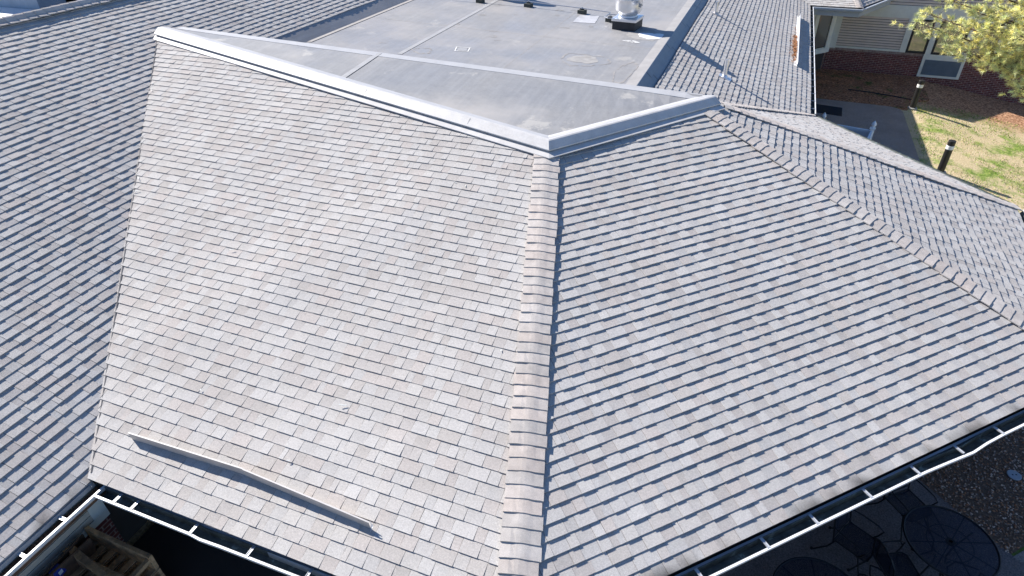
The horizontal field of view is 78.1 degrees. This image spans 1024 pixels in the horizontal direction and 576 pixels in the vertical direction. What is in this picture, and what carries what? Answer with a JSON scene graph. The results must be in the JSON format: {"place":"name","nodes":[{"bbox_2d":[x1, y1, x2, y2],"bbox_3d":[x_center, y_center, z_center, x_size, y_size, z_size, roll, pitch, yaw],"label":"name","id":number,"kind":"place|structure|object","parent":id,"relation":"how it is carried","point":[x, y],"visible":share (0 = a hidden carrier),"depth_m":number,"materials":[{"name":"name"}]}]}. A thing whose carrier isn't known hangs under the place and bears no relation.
{"place":"outdoors","nodes":[
{"label":"outdoors","id":0,"kind":"place"},
{"bbox_2d":[0,0,75,17],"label":"neighbour building","id":1,"kind":"structure","parent":0,"point":[9,7],"depth_m":23.30,"materials":[{"name":"paint"}]},
{"bbox_2d":[82,552,164,575],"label":"pallet","id":2,"kind":"object","parent":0,"point":[129,572],"visible":0.09,"depth_m":8.67,"materials":[{"name":"brown wood"}]},
{"bbox_2d":[78,543,162,575],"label":"pallet","id":3,"kind":"object","parent":2,"relation":"on","point":[126,559],"visible":0.25,"depth_m":8.63,"materials":[{"name":"brown wood"}]},
{"bbox_2d":[63,526,158,575],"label":"pallet","id":4,"kind":"object","parent":3,"relation":"on","point":[124,550],"visible":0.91,"depth_m":8.51,"materials":[{"name":"brown wood"}]},
{"bbox_2d":[49,563,65,575],"bbox_3d":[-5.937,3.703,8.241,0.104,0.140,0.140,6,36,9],"label":"blue crate","id":5,"kind":"object","parent":4,"relation":"on","point":[60,571],"visible":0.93,"depth_m":8.21,"materials":[{"name":"plastic"}]},
{"bbox_2d":[66,546,110,575],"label":"loose board","id":6,"kind":"object","parent":4,"relation":"on","point":[89,563],"visible":1,"depth_m":8.26,"materials":[{"name":"brown wood"}]},
{"bbox_2d":[133,523,287,575],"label":"courtyard floor","id":7,"kind":"structure","parent":0,"point":[173,552],"depth_m":9.53,"materials":[{"name":"grey concrete"}]},
{"bbox_2d":[42,534,85,575],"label":"loose board","id":8,"kind":"object","parent":7,"relation":"on","point":[79,541],"visible":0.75,"depth_m":8.38,"materials":[{"name":"brown wood"}]},
{"bbox_2d":[47,538,100,575],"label":"loose board","id":9,"kind":"object","parent":7,"relation":"on","point":[70,564],"visible":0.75,"depth_m":8.41,"materials":[{"name":"brown wood"}]},
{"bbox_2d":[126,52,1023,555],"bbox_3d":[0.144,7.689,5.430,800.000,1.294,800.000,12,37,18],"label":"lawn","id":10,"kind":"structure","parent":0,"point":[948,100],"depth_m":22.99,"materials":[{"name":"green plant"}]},
{"bbox_2d":[0,0,1023,575],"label":"building","id":11,"kind":"structure","parent":10,"relation":"on","point":[540,288],"depth_m":8.48,"materials":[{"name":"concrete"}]},
{"bbox_2d":[59,78,537,460],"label":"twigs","id":12,"kind":"object","parent":11,"relation":"on","point":[233,249],"visible":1,"depth_m":9.03,"materials":[{"name":"brown wood"}]},
{"bbox_2d":[524,1,532,7],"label":"support block","id":13,"kind":"object","parent":11,"relation":"on","point":[528,4],"depth_m":18.82,"materials":[{"name":"black rubber"}]},
{"bbox_2d":[577,7,586,13],"bbox_3d":[2.021,-7.998,18.174,0.220,0.172,0.180,21,41,28],"label":"support block","id":14,"kind":"object","parent":11,"relation":"on","point":[581,11],"depth_m":18.13,"materials":[{"name":"black rubber"}]},
{"bbox_2d":[511,0,616,18],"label":"conduit","id":15,"kind":"object","parent":14,"relation":"on","point":[570,6],"visible":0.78,"depth_m":18.23,"materials":[{"name":"grey metal"}]},
{"bbox_2d":[605,15,612,22],"bbox_3d":[2.710,-7.435,17.393,0.220,0.172,0.180,21,41,28],"label":"support block","id":16,"kind":"object","parent":11,"relation":"on","point":[608,20],"depth_m":17.36,"materials":[{"name":"black rubber"}]},
{"bbox_2d":[611,0,643,31],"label":"exhaust fan","id":17,"kind":"object","parent":11,"relation":"on","point":[628,17],"visible":1,"depth_m":16.48,"materials":[{"name":"silver metal"}]},
{"bbox_2d":[711,1,720,16],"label":"vent pipe","id":18,"kind":"object","parent":11,"relation":"on","point":[715,12],"visible":0.98,"depth_m":19.49,"materials":[{"name":"metal"}]},
{"bbox_2d":[719,59,731,81],"bbox_3d":[5.205,-5.292,15.303,0.300,0.477,0.240,12,37,18],"label":"vent pipe","id":19,"kind":"object","parent":11,"relation":"on","point":[724,75],"visible":0.97,"depth_m":15.31,"materials":[{"name":"metal"}]},
{"bbox_2d":[789,27,797,60],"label":"leaf litter","id":20,"kind":"object","parent":11,"relation":"on","point":[794,44],"visible":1,"depth_m":19.75,"materials":[{"name":"brown plant"}]},
{"bbox_2d":[814,15,831,48],"bbox_3d":[13.633,-11.375,27.684,0.831,1.660,0.046,-18,39,-23],"label":"window","id":21,"kind":"structure","parent":11,"relation":"in","point":[825,20],"depth_m":27.73,"materials":[{"name":"grey glass"}]},
{"bbox_2d":[905,19,934,53],"bbox_3d":[17.572,-10.824,27.146,0.760,1.380,0.080,12,37,18],"label":"window","id":22,"kind":"structure","parent":11,"relation":"in","point":[916,44],"depth_m":27.22,"materials":[{"name":"beige glass"}]},
{"bbox_2d":[931,21,968,55],"bbox_3d":[18.650,-10.599,26.799,1.110,1.380,0.080,12,37,18],"label":"window","id":23,"kind":"structure","parent":11,"relation":"in","point":[936,50],"depth_m":26.92,"materials":[{"name":"beige glass"}]},
{"bbox_2d":[967,23,1004,55],"bbox_3d":[19.822,-10.354,26.421,0.900,1.380,0.080,12,37,18],"label":"window","id":24,"kind":"structure","parent":11,"relation":"in","point":[976,50],"depth_m":26.41,"materials":[{"name":"clear glass"}]},
{"bbox_2d":[815,68,928,110],"bbox_3d":[13.876,-8.740,27.234,7.100,0.050,5.000,12,37,18],"label":"mulch bed","id":25,"kind":"object","parent":10,"relation":"on","point":[831,84],"visible":0.7,"depth_m":26.86,"materials":[{"name":"brown wood"}]},
{"bbox_2d":[848,89,910,99],"bbox_3d":[15.194,-8.031,26.107,2.380,0.050,0.100,22,41,29],"label":"edging strip","id":26,"kind":"object","parent":25,"relation":"on","point":[879,93],"visible":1,"depth_m":26.10,"materials":[{"name":"black rubber"}]},
{"bbox_2d":[907,79,924,109],"bbox_3d":[15.694,-7.373,24.522,0.340,1.404,0.340,12,37,18],"label":"bollard","id":27,"kind":"object","parent":10,"relation":"on","point":[917,93],"visible":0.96,"depth_m":24.38,"materials":[{"name":"black metal"}]},
{"bbox_2d":[937,139,955,172],"bbox_3d":[13.593,-3.988,19.835,0.340,1.364,0.340,12,37,18],"label":"bollard","id":28,"kind":"object","parent":10,"relation":"on","point":[947,153],"visible":0.77,"depth_m":19.66,"materials":[{"name":"black metal"}]},
{"bbox_2d":[888,0,1023,102],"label":"tree","id":29,"kind":"object","parent":10,"relation":"on","point":[1003,58],"visible":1,"depth_m":19.78,"materials":[{"name":"green plant"}]},
{"bbox_2d":[918,427,1023,553],"bbox_3d":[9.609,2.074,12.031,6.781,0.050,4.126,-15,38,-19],"label":"gravel bed","id":30,"kind":"object","parent":10,"relation":"on","point":[986,502],"visible":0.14,"depth_m":10.33,"materials":[{"name":"grey gravel"}]},
{"bbox_2d":[1006,470,1021,480],"bbox_3d":[8.360,3.112,10.501,0.210,0.020,0.210,12,37,18],"label":"drain cover","id":31,"kind":"object","parent":30,"relation":"on","point":[1014,475],"visible":1,"depth_m":10.48,"materials":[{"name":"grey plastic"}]},
{"bbox_2d":[815,98,919,160],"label":"path","id":32,"kind":"structure","parent":0,"point":[891,131],"depth_m":23.68,"materials":[{"name":"grey concrete"}]},
{"bbox_2d":[816,104,841,115],"bbox_3d":[12.258,-7.018,24.778,1.391,0.010,1.009,17,39,24],"label":"door mat","id":33,"kind":"object","parent":32,"relation":"on","point":[832,110],"depth_m":24.67,"materials":[{"name":"black rubber"}]},
{"bbox_2d":[822,113,876,138],"bbox_3d":[10.197,-4.368,19.744,1.620,1.560,1.760,20,40,27],"label":"vinyl fence","id":34,"kind":"object","parent":32,"relation":"on","point":[866,133],"visible":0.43,"depth_m":19.84,"materials":[{"name":"white plastic"}]},
{"bbox_2d":[719,479,1023,575],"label":"patio","id":35,"kind":"structure","parent":0,"point":[885,515],"depth_m":9.48,"materials":[{"name":"grey concrete"}]},
{"bbox_2d":[773,557,847,575],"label":"patio table","id":36,"kind":"object","parent":35,"relation":"on","point":[792,561],"visible":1,"depth_m":8.48,"materials":[{"name":"metal"}]},
{"bbox_2d":[810,509,884,573],"bbox_3d":[4.944,3.585,9.118,0.582,0.977,0.788,-26,42,-30],"label":"patio chair","id":37,"kind":"object","parent":35,"relation":"on","point":[855,544],"visible":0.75,"depth_m":9.12,"materials":[{"name":"metal"}]},
{"bbox_2d":[857,565,889,575],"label":"patio chair","id":38,"kind":"object","parent":35,"relation":"on","point":[859,574],"visible":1,"depth_m":8.61,"materials":[{"name":"metal"}]},
{"bbox_2d":[847,538,920,575],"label":"patio chair","id":39,"kind":"object","parent":35,"relation":"on","point":[894,568],"visible":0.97,"depth_m":8.75,"materials":[{"name":"metal"}]},
{"bbox_2d":[864,479,937,544],"bbox_3d":[6.008,3.216,9.611,0.582,0.977,0.788,-12,37,-15],"label":"patio chair","id":40,"kind":"object","parent":35,"relation":"on","point":[904,493],"visible":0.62,"depth_m":9.63,"materials":[{"name":"metal"}]},
{"bbox_2d":[902,505,1001,575],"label":"patio table","id":41,"kind":"object","parent":35,"relation":"on","point":[950,541],"visible":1,"depth_m":8.77,"materials":[{"name":"metal"}]},
{"bbox_2d":[902,96,1023,211],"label":"grass","id":42,"kind":"structure","parent":0,"point":[974,142],"depth_m":22.46,"materials":[{"name":"green plant"}]},
{"bbox_2d":[1013,551,1023,562],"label":"pavement","id":43,"kind":"structure","parent":0,"point":[1020,556],"depth_m":9.33,"materials":[{"name":"grey concrete"}]}
]}

